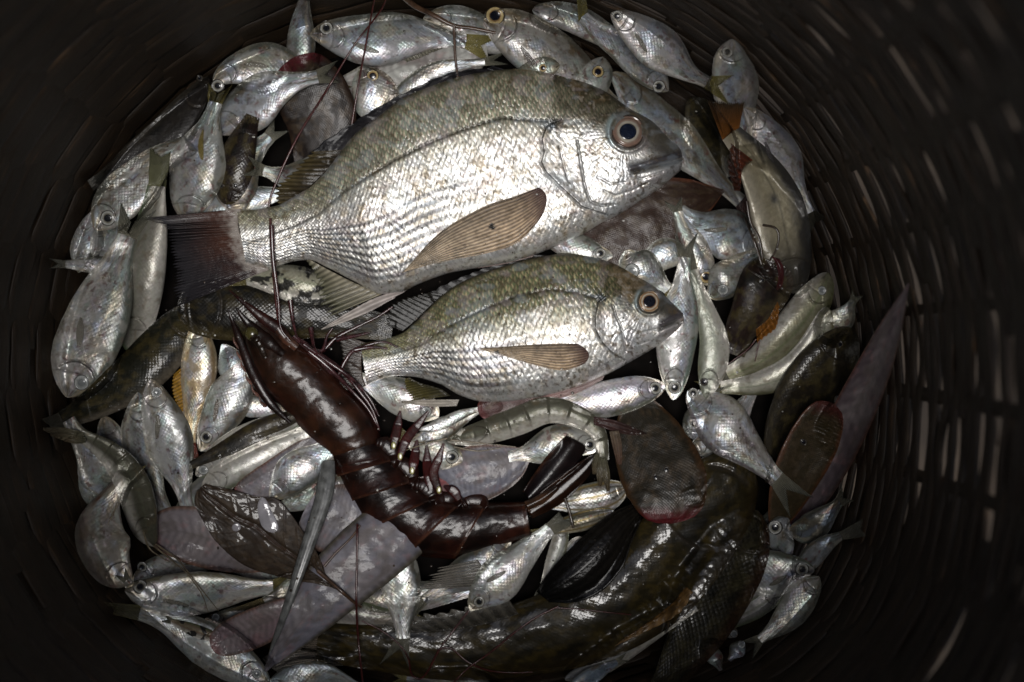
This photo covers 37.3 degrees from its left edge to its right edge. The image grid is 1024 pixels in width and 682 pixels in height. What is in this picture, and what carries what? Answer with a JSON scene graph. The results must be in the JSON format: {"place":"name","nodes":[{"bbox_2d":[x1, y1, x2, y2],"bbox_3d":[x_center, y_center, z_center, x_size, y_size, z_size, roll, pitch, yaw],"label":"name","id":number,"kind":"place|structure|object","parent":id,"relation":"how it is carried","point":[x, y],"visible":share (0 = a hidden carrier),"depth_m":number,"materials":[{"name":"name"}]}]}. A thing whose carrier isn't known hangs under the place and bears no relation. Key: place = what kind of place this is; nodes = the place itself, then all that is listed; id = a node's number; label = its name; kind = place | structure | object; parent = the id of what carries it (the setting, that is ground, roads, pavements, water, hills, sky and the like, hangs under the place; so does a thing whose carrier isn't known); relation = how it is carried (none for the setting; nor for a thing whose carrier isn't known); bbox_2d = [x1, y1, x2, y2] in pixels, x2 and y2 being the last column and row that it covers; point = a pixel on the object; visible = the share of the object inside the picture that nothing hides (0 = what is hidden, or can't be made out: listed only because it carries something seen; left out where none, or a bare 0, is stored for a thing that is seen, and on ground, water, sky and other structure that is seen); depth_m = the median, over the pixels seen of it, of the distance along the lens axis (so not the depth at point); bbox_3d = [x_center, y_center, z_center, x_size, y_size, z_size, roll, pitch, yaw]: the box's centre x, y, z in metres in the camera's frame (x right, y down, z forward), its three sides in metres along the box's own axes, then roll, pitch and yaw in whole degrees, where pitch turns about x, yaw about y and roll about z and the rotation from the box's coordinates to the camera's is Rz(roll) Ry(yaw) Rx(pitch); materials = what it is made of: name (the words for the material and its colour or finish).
{"place":"outdoors","nodes":[
{"label":"outdoors","id":0,"kind":"place"},
{"bbox_2d":[603,0,1023,681],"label":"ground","id":1,"kind":"structure","parent":0,"point":[925,404],"depth_m":0.85,"materials":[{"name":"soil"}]},
{"bbox_2d":[0,0,1023,681],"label":"woven basket","id":2,"kind":"object","parent":1,"relation":"on","point":[90,88],"visible":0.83,"depth_m":0.71,"materials":[{"name":"black wicker"}]},
{"bbox_2d":[49,256,102,272],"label":"fish","id":3,"kind":"object","parent":2,"relation":"in","point":[88,265],"visible":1,"depth_m":0.80},
{"bbox_2d":[70,212,94,272],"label":"fish","id":4,"kind":"object","parent":2,"relation":"in","point":[80,241],"visible":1,"depth_m":0.80},
{"bbox_2d":[63,416,111,494],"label":"fish","id":5,"kind":"object","parent":2,"relation":"in","point":[94,476],"visible":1,"depth_m":0.80},
{"bbox_2d":[51,204,155,397],"bbox_3d":[-0.219,-0.022,0.808,0.039,0.034,0.109,19,90,0],"label":"fish","id":6,"kind":"object","parent":2,"relation":"in","point":[89,337],"visible":1,"depth_m":0.80},
{"bbox_2d":[90,227,117,256],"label":"fish","id":7,"kind":"object","parent":2,"relation":"in","point":[101,242],"visible":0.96,"depth_m":0.81},
{"bbox_2d":[96,416,121,446],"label":"fish","id":8,"kind":"object","parent":2,"relation":"in","point":[109,428],"visible":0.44,"depth_m":0.82},
{"bbox_2d":[75,465,146,587],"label":"fish","id":9,"kind":"object","parent":2,"relation":"in","point":[103,545],"visible":1,"depth_m":0.79},
{"bbox_2d":[41,306,187,442],"bbox_3d":[-0.203,0.016,0.810,0.101,0.072,0.031,-45,90,0],"label":"mottled fish","id":10,"kind":"object","parent":2,"relation":"in","point":[154,351],"visible":0.97,"depth_m":0.81},
{"bbox_2d":[43,427,218,611],"bbox_3d":[-0.196,0.093,0.797,0.029,0.050,0.127,-30,90,0],"label":"shrimp","id":11,"kind":"object","parent":2,"relation":"in","point":[129,478],"visible":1,"depth_m":0.80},
{"bbox_2d":[91,136,180,230],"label":"fish","id":12,"kind":"object","parent":2,"relation":"in","point":[125,185],"visible":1,"depth_m":0.80},
{"bbox_2d":[122,149,170,349],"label":"fish","id":13,"kind":"object","parent":2,"relation":"in","point":[149,261],"visible":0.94,"depth_m":0.81},
{"bbox_2d":[122,392,170,511],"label":"fish","id":14,"kind":"object","parent":2,"relation":"in","point":[133,438],"visible":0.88,"depth_m":0.82},
{"bbox_2d":[87,75,209,190],"bbox_3d":[-0.188,-0.107,0.798,0.022,0.037,0.085,44,90,0],"label":"dark goby","id":15,"kind":"object","parent":2,"relation":"in","point":[178,116],"visible":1,"depth_m":0.80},
{"bbox_2d":[141,379,193,505],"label":"fish","id":16,"kind":"object","parent":2,"relation":"in","point":[168,439],"visible":1,"depth_m":0.81},
{"bbox_2d":[132,554,208,580],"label":"fish","id":17,"kind":"object","parent":2,"relation":"in","point":[155,566],"visible":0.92,"depth_m":0.82},
{"bbox_2d":[105,602,269,681],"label":"fish","id":18,"kind":"object","parent":2,"relation":"in","point":[249,666],"visible":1,"depth_m":0.79},
{"bbox_2d":[162,616,211,640],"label":"fish","id":19,"kind":"object","parent":18,"relation":"on","point":[197,631],"visible":1,"depth_m":0.79},
{"bbox_2d":[172,331,216,467],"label":"fish","id":20,"kind":"object","parent":2,"relation":"in","point":[194,377],"visible":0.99,"depth_m":0.81},
{"bbox_2d":[169,83,231,214],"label":"fish","id":21,"kind":"object","parent":2,"relation":"in","point":[194,186],"visible":0.99,"depth_m":0.81},
{"bbox_2d":[125,571,286,615],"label":"fish","id":22,"kind":"object","parent":2,"relation":"in","point":[177,594],"visible":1,"depth_m":0.80},
{"bbox_2d":[155,506,258,572],"bbox_3d":[-0.156,0.110,0.820,0.084,0.037,0.033,18,90,0],"label":"tongue sole","id":23,"kind":"object","parent":2,"relation":"in","point":[185,536],"visible":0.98,"depth_m":0.82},
{"bbox_2d":[197,360,254,450],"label":"fish","id":24,"kind":"object","parent":2,"relation":"in","point":[231,388],"visible":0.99,"depth_m":0.81},
{"bbox_2d":[218,344,239,374],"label":"fish","id":25,"kind":"object","parent":2,"relation":"in","point":[228,358],"visible":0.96,"depth_m":0.82},
{"bbox_2d":[217,113,259,204],"bbox_3d":[-0.148,-0.098,0.823,0.021,0.031,0.050,10,90,0],"label":"dark goby","id":26,"kind":"object","parent":2,"relation":"in","point":[240,146],"visible":1,"depth_m":0.81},
{"bbox_2d":[204,186,278,211],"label":"fish","id":27,"kind":"object","parent":2,"relation":"in","point":[260,199],"visible":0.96,"depth_m":0.82},
{"bbox_2d":[209,598,284,655],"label":"tongue sole","id":28,"kind":"object","parent":2,"relation":"in","point":[251,629],"visible":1,"depth_m":0.80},
{"bbox_2d":[195,411,298,477],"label":"fish","id":29,"kind":"object","parent":2,"relation":"in","point":[201,471],"visible":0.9,"depth_m":0.82},
{"bbox_2d":[190,412,295,468],"bbox_3d":[-0.143,0.051,0.817,0.066,0.007,0.011,-27,90,0],"label":"dark goby","id":30,"kind":"object","parent":29,"relation":"on","point":[252,433],"visible":1,"depth_m":0.81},
{"bbox_2d":[216,120,287,209],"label":"fish","id":31,"kind":"object","parent":2,"relation":"in","point":[268,137],"visible":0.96,"depth_m":0.82},
{"bbox_2d":[201,427,309,488],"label":"fish","id":32,"kind":"object","parent":2,"relation":"in","point":[234,469],"visible":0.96,"depth_m":0.81},
{"bbox_2d":[225,579,290,611],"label":"fish","id":33,"kind":"object","parent":2,"relation":"in","point":[280,591],"visible":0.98,"depth_m":0.81},
{"bbox_2d":[246,395,284,416],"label":"fish","id":34,"kind":"object","parent":2,"relation":"in","point":[257,409],"visible":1,"depth_m":0.82},
{"bbox_2d":[234,437,316,496],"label":"tongue sole","id":35,"kind":"object","parent":2,"relation":"in","point":[256,481],"visible":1,"depth_m":0.81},
{"bbox_2d":[242,156,309,185],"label":"fish","id":36,"kind":"object","parent":2,"relation":"in","point":[268,172],"visible":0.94,"depth_m":0.82},
{"bbox_2d":[221,61,337,135],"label":"fish","id":37,"kind":"object","parent":2,"relation":"in","point":[265,97],"visible":1,"depth_m":0.81},
{"bbox_2d":[230,265,328,304],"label":"spotted fish","id":38,"kind":"object","parent":2,"relation":"in","point":[297,284],"visible":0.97,"depth_m":0.81},
{"bbox_2d":[211,42,351,92],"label":"fish","id":39,"kind":"object","parent":2,"relation":"in","point":[239,66],"visible":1,"depth_m":0.80},
{"bbox_2d":[177,285,392,340],"bbox_3d":[-0.124,-0.017,0.830,0.122,0.038,0.035,0,90,0],"label":"mottled goby","id":40,"kind":"object","parent":2,"relation":"in","point":[207,316],"visible":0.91,"depth_m":0.81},
{"bbox_2d":[269,443,333,499],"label":"fish","id":41,"kind":"object","parent":2,"relation":"in","point":[296,470],"visible":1,"depth_m":0.81},
{"bbox_2d":[287,0,315,54],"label":"fish","id":42,"kind":"object","parent":2,"relation":"in","point":[301,27],"visible":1,"depth_m":0.80},
{"bbox_2d":[281,475,342,511],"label":"fish","id":43,"kind":"object","parent":2,"relation":"in","point":[299,500],"visible":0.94,"depth_m":0.82},
{"bbox_2d":[268,661,357,681],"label":"fish","id":44,"kind":"object","parent":2,"relation":"in","point":[315,671],"visible":1,"depth_m":0.80},
{"bbox_2d":[278,53,355,161],"bbox_3d":[-0.104,-0.119,0.819,0.041,0.039,0.072,-11,90,0],"label":"tongue sole","id":45,"kind":"object","parent":2,"relation":"in","point":[331,116],"visible":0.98,"depth_m":0.81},
{"bbox_2d":[267,0,385,206],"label":"red feeler","id":46,"kind":"object","parent":45,"relation":"on","point":[308,118],"visible":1,"depth_m":0.81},
{"bbox_2d":[299,484,361,551],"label":"tongue sole","id":47,"kind":"object","parent":2,"relation":"in","point":[335,524],"visible":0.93,"depth_m":0.81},
{"bbox_2d":[264,477,448,671],"bbox_3d":[-0.087,0.122,0.815,0.140,0.057,0.038,-39,90,0],"label":"tongue sole","id":48,"kind":"object","parent":2,"relation":"in","point":[316,611],"visible":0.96,"depth_m":0.81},
{"bbox_2d":[194,484,361,607],"bbox_3d":[-0.128,0.114,0.809,0.105,0.019,0.040,51,90,0],"label":"leaf","id":49,"kind":"object","parent":48,"relation":"on","point":[252,543],"visible":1,"depth_m":0.81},
{"bbox_2d":[258,497,277,532],"bbox_3d":[-0.132,0.094,0.813,0.009,0.003,0.020,-24,90,0],"label":"water drop","id":50,"kind":"object","parent":49,"relation":"on","point":[268,521],"visible":1,"depth_m":0.81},
{"bbox_2d":[270,460,334,651],"bbox_3d":[-0.110,0.115,0.809,0.011,0.016,0.106,15,90,0],"label":"glassy spike","id":51,"kind":"object","parent":48,"relation":"on","point":[323,494],"visible":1,"depth_m":0.81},
{"bbox_2d":[352,66,398,116],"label":"fish","id":52,"kind":"object","parent":2,"relation":"in","point":[371,95],"visible":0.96,"depth_m":0.81},
{"bbox_2d":[337,602,421,624],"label":"fish","id":53,"kind":"object","parent":2,"relation":"in","point":[367,613],"visible":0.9,"depth_m":0.81},
{"bbox_2d":[380,560,420,666],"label":"fish","id":54,"kind":"object","parent":2,"relation":"in","point":[401,594],"visible":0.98,"depth_m":0.81},
{"bbox_2d":[310,12,491,65],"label":"fish","id":55,"kind":"object","parent":2,"relation":"in","point":[389,41],"visible":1,"depth_m":0.81},
{"bbox_2d":[403,0,495,33],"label":"antenna","id":56,"kind":"object","parent":55,"relation":"on","point":[413,5],"visible":1,"depth_m":0.80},
{"bbox_2d":[362,372,439,421],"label":"fish","id":57,"kind":"object","parent":2,"relation":"in","point":[385,392],"visible":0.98,"depth_m":0.82},
{"bbox_2d":[227,225,593,558],"bbox_3d":[-0.072,0.044,0.831,0.217,0.054,0.111,36,90,0],"label":"tiger prawn","id":58,"kind":"object","parent":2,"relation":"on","point":[438,522],"visible":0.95,"depth_m":0.81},
{"bbox_2d":[145,66,682,329],"bbox_3d":[-0.051,-0.081,0.826,0.284,0.052,0.108,-19,90,0],"label":"bream","id":59,"kind":"object","parent":2,"relation":"in","point":[522,150],"visible":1,"depth_m":0.80,"materials":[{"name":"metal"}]},
{"bbox_2d":[343,30,487,92],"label":"fish","id":60,"kind":"object","parent":2,"relation":"in","point":[399,72],"visible":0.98,"depth_m":0.81},
{"bbox_2d":[364,581,468,610],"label":"fish","id":61,"kind":"object","parent":2,"relation":"in","point":[377,598],"visible":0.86,"depth_m":0.82},
{"bbox_2d":[399,428,462,468],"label":"fish","id":62,"kind":"object","parent":2,"relation":"in","point":[452,456],"visible":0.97,"depth_m":0.81},
{"bbox_2d":[412,412,478,443],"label":"fish","id":63,"kind":"object","parent":2,"relation":"in","point":[422,437],"visible":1,"depth_m":0.82},
{"bbox_2d":[419,407,477,432],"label":"fish","id":64,"kind":"object","parent":2,"relation":"in","point":[444,422],"visible":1,"depth_m":0.81},
{"bbox_2d":[397,53,505,94],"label":"fish","id":65,"kind":"object","parent":2,"relation":"in","point":[426,73],"visible":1,"depth_m":0.81},
{"bbox_2d":[118,30,799,641],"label":"loose scales","id":66,"kind":"object","parent":2,"relation":"in","point":[462,364],"visible":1,"depth_m":0.81,"materials":[{"name":"silver"}]},
{"bbox_2d":[423,5,502,54],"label":"fish","id":67,"kind":"object","parent":2,"relation":"in","point":[461,15],"visible":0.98,"depth_m":0.81},
{"bbox_2d":[415,542,510,615],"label":"fish","id":68,"kind":"object","parent":2,"relation":"in","point":[482,555],"visible":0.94,"depth_m":0.81},
{"bbox_2d":[438,444,528,499],"bbox_3d":[-0.016,0.073,0.828,0.056,0.027,0.035,0,90,0],"label":"tongue sole","id":69,"kind":"object","parent":2,"relation":"in","point":[489,474],"visible":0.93,"depth_m":0.82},
{"bbox_2d":[406,397,609,490],"bbox_3d":[0.002,0.048,0.827,0.112,0.028,0.044,12,90,0],"label":"shrimp","id":70,"kind":"object","parent":2,"relation":"in","point":[535,415],"visible":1,"depth_m":0.82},
{"bbox_2d":[478,396,541,418],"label":"tongue sole","id":71,"kind":"object","parent":2,"relation":"in","point":[486,410],"visible":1,"depth_m":0.82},
{"bbox_2d":[338,253,683,406],"bbox_3d":[-0.001,-0.006,0.825,0.187,0.047,0.083,0,90,0],"label":"bream","id":72,"kind":"object","parent":2,"relation":"in","point":[515,340],"visible":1,"depth_m":0.81,"materials":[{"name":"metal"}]},
{"bbox_2d":[273,453,758,680],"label":"goby","id":73,"kind":"object","parent":2,"relation":"in","point":[619,567],"visible":0.98,"depth_m":0.81,"materials":[{"name":"food"}]},
{"bbox_2d":[468,512,575,610],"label":"fish","id":74,"kind":"object","parent":2,"relation":"in","point":[500,577],"visible":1,"depth_m":0.81},
{"bbox_2d":[518,56,559,73],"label":"fish","id":75,"kind":"object","parent":2,"relation":"in","point":[547,64],"visible":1,"depth_m":0.81},
{"bbox_2d":[483,6,617,98],"bbox_3d":[0.027,-0.150,0.818,0.101,0.053,0.034,34,90,0],"label":"fish","id":76,"kind":"object","parent":2,"relation":"in","point":[518,38],"visible":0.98,"depth_m":0.81},
{"bbox_2d":[534,533,568,595],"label":"fish","id":77,"kind":"object","parent":2,"relation":"in","point":[560,541],"visible":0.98,"depth_m":0.82},
{"bbox_2d":[508,424,595,463],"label":"fish","id":78,"kind":"object","parent":2,"relation":"in","point":[548,439],"visible":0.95,"depth_m":0.82},
{"bbox_2d":[532,1,610,44],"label":"fish","id":79,"kind":"object","parent":2,"relation":"in","point":[561,15],"visible":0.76,"depth_m":0.79},
{"bbox_2d":[530,507,613,534],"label":"fish","id":80,"kind":"object","parent":2,"relation":"in","point":[587,519],"visible":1,"depth_m":0.82},
{"bbox_2d":[529,480,625,516],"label":"fish","id":81,"kind":"object","parent":2,"relation":"in","point":[588,495],"visible":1,"depth_m":0.82},
{"bbox_2d":[551,234,612,260],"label":"fish","id":82,"kind":"object","parent":2,"relation":"in","point":[582,244],"visible":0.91,"depth_m":0.81},
{"bbox_2d":[577,57,612,91],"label":"fish","id":83,"kind":"object","parent":2,"relation":"in","point":[597,72],"visible":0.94,"depth_m":0.82},
{"bbox_2d":[570,653,628,681],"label":"fish","id":84,"kind":"object","parent":2,"relation":"in","point":[597,672],"visible":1,"depth_m":0.80},
{"bbox_2d":[561,376,665,417],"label":"fish","id":85,"kind":"object","parent":2,"relation":"in","point":[629,394],"visible":0.98,"depth_m":0.82},
{"bbox_2d":[577,0,668,92],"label":"fish","id":86,"kind":"object","parent":2,"relation":"in","point":[607,39],"visible":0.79,"depth_m":0.80},
{"bbox_2d":[565,606,697,680],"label":"fish","id":87,"kind":"object","parent":2,"relation":"in","point":[629,655],"visible":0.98,"depth_m":0.81},
{"bbox_2d":[619,249,671,296],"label":"fish","id":88,"kind":"object","parent":2,"relation":"in","point":[645,265],"visible":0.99,"depth_m":0.81},
{"bbox_2d":[594,400,706,523],"bbox_3d":[0.076,0.061,0.820,0.045,0.038,0.076,-24,90,0],"label":"tongue sole","id":89,"kind":"object","parent":2,"relation":"in","point":[661,470],"visible":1,"depth_m":0.81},
{"bbox_2d":[583,177,723,265],"bbox_3d":[0.075,-0.067,0.828,0.087,0.024,0.043,-22,90,0],"label":"tongue sole","id":90,"kind":"object","parent":2,"relation":"in","point":[652,212],"visible":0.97,"depth_m":0.82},
{"bbox_2d":[646,238,677,269],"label":"fish","id":91,"kind":"object","parent":2,"relation":"in","point":[664,250],"visible":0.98,"depth_m":0.82},
{"bbox_2d":[611,10,733,102],"bbox_3d":[0.083,-0.148,0.778,0.076,0.047,0.024,29,90,0],"label":"fish","id":92,"kind":"object","parent":2,"relation":"in","point":[654,45],"visible":1,"depth_m":0.78},
{"bbox_2d":[656,233,698,399],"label":"fish","id":93,"kind":"object","parent":2,"relation":"in","point":[675,364],"visible":0.95,"depth_m":0.82},
{"bbox_2d":[612,71,747,215],"bbox_3d":[0.092,-0.106,0.829,0.111,0.028,0.028,40,90,0],"label":"fish","id":94,"kind":"object","parent":2,"relation":"on","point":[674,125],"visible":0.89,"depth_m":0.82},
{"bbox_2d":[665,197,714,285],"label":"fish","id":95,"kind":"object","parent":2,"relation":"in","point":[686,230],"visible":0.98,"depth_m":0.82},
{"bbox_2d":[685,97,729,176],"bbox_3d":[0.110,-0.112,0.828,0.024,0.031,0.048,-35,90,0],"label":"dark goby","id":96,"kind":"object","parent":2,"relation":"in","point":[701,120],"visible":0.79,"depth_m":0.82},
{"bbox_2d":[690,250,728,398],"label":"fish","id":97,"kind":"object","parent":2,"relation":"in","point":[713,358],"visible":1,"depth_m":0.82},
{"bbox_2d":[651,510,769,681],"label":"dark goby","id":98,"kind":"object","parent":2,"relation":"in","point":[694,642],"visible":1,"depth_m":0.80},
{"bbox_2d":[682,205,759,259],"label":"fish","id":99,"kind":"object","parent":2,"relation":"in","point":[725,233],"visible":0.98,"depth_m":0.81},
{"bbox_2d":[692,395,756,455],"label":"fish","id":100,"kind":"object","parent":2,"relation":"in","point":[746,402],"visible":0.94,"depth_m":0.82},
{"bbox_2d":[707,248,764,299],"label":"fish","id":101,"kind":"object","parent":2,"relation":"in","point":[724,276],"visible":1,"depth_m":0.81},
{"bbox_2d":[686,388,812,517],"bbox_3d":[0.124,0.059,0.819,0.029,0.044,0.086,-37,90,0],"label":"fish","id":102,"kind":"object","parent":2,"relation":"in","point":[720,425],"visible":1,"depth_m":0.81},
{"bbox_2d":[725,256,792,363],"bbox_3d":[0.129,-0.016,0.815,0.030,0.049,0.063,28,90,0],"label":"catfish","id":103,"kind":"object","parent":2,"relation":"in","point":[763,291],"visible":1,"depth_m":0.81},
{"bbox_2d":[736,595,781,626],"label":"fish","id":104,"kind":"object","parent":2,"relation":"in","point":[759,607],"visible":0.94,"depth_m":0.80},
{"bbox_2d":[708,99,811,293],"bbox_3d":[0.134,-0.078,0.798,0.034,0.070,0.110,-19,90,0],"label":"catfish","id":105,"kind":"object","parent":2,"relation":"in","point":[777,212],"visible":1,"depth_m":0.79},
{"bbox_2d":[712,39,758,132],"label":"fish","id":106,"kind":"object","parent":105,"relation":"on","point":[741,85],"visible":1,"depth_m":0.75},
{"bbox_2d":[744,107,825,231],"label":"fish","id":107,"kind":"object","parent":105,"relation":"on","point":[775,139],"visible":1,"depth_m":0.78},
{"bbox_2d":[694,307,833,394],"bbox_3d":[0.139,0.015,0.811,0.088,0.056,0.030,-30,90,0],"label":"fish","id":108,"kind":"object","parent":2,"relation":"in","point":[766,380],"visible":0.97,"depth_m":0.81},
{"bbox_2d":[722,272,833,380],"bbox_3d":[0.141,0.001,0.812,0.093,0.056,0.026,-43,90,0],"label":"fish","id":109,"kind":"object","parent":2,"relation":"in","point":[809,301],"visible":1,"depth_m":0.81},
{"bbox_2d":[768,516,793,553],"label":"fish","id":110,"kind":"object","parent":2,"relation":"in","point":[781,536],"visible":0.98,"depth_m":0.81},
{"bbox_2d":[743,576,820,656],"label":"fish","id":111,"kind":"object","parent":2,"relation":"in","point":[796,605],"visible":1,"depth_m":0.77},
{"bbox_2d":[755,550,813,597],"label":"fish","id":112,"kind":"object","parent":2,"relation":"in","point":[784,573],"visible":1,"depth_m":0.80},
{"bbox_2d":[768,401,842,521],"bbox_3d":[0.151,0.068,0.798,0.028,0.032,0.079,25,90,0],"label":"tongue sole","id":113,"kind":"object","parent":2,"relation":"in","point":[812,441],"visible":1,"depth_m":0.80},
{"bbox_2d":[763,326,859,482],"bbox_3d":[0.157,0.034,0.806,0.036,0.063,0.094,29,90,0],"label":"dark goby","id":114,"kind":"object","parent":2,"relation":"in","point":[821,368],"visible":0.77,"depth_m":0.81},
{"bbox_2d":[789,487,852,543],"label":"fish","id":115,"kind":"object","parent":2,"relation":"in","point":[810,526],"visible":1,"depth_m":0.79},
{"bbox_2d":[799,519,864,568],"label":"fish","id":116,"kind":"object","parent":2,"relation":"in","point":[815,553],"visible":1,"depth_m":0.78},
{"bbox_2d":[831,289,862,327],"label":"fish","id":117,"kind":"object","parent":2,"relation":"in","point":[844,315],"visible":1,"depth_m":0.78},
{"bbox_2d":[790,284,908,524],"bbox_3d":[0.174,0.039,0.759,0.025,0.138,0.130,16,90,0],"label":"tongue sole","id":118,"kind":"object","parent":2,"relation":"in","point":[858,400],"visible":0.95,"depth_m":0.77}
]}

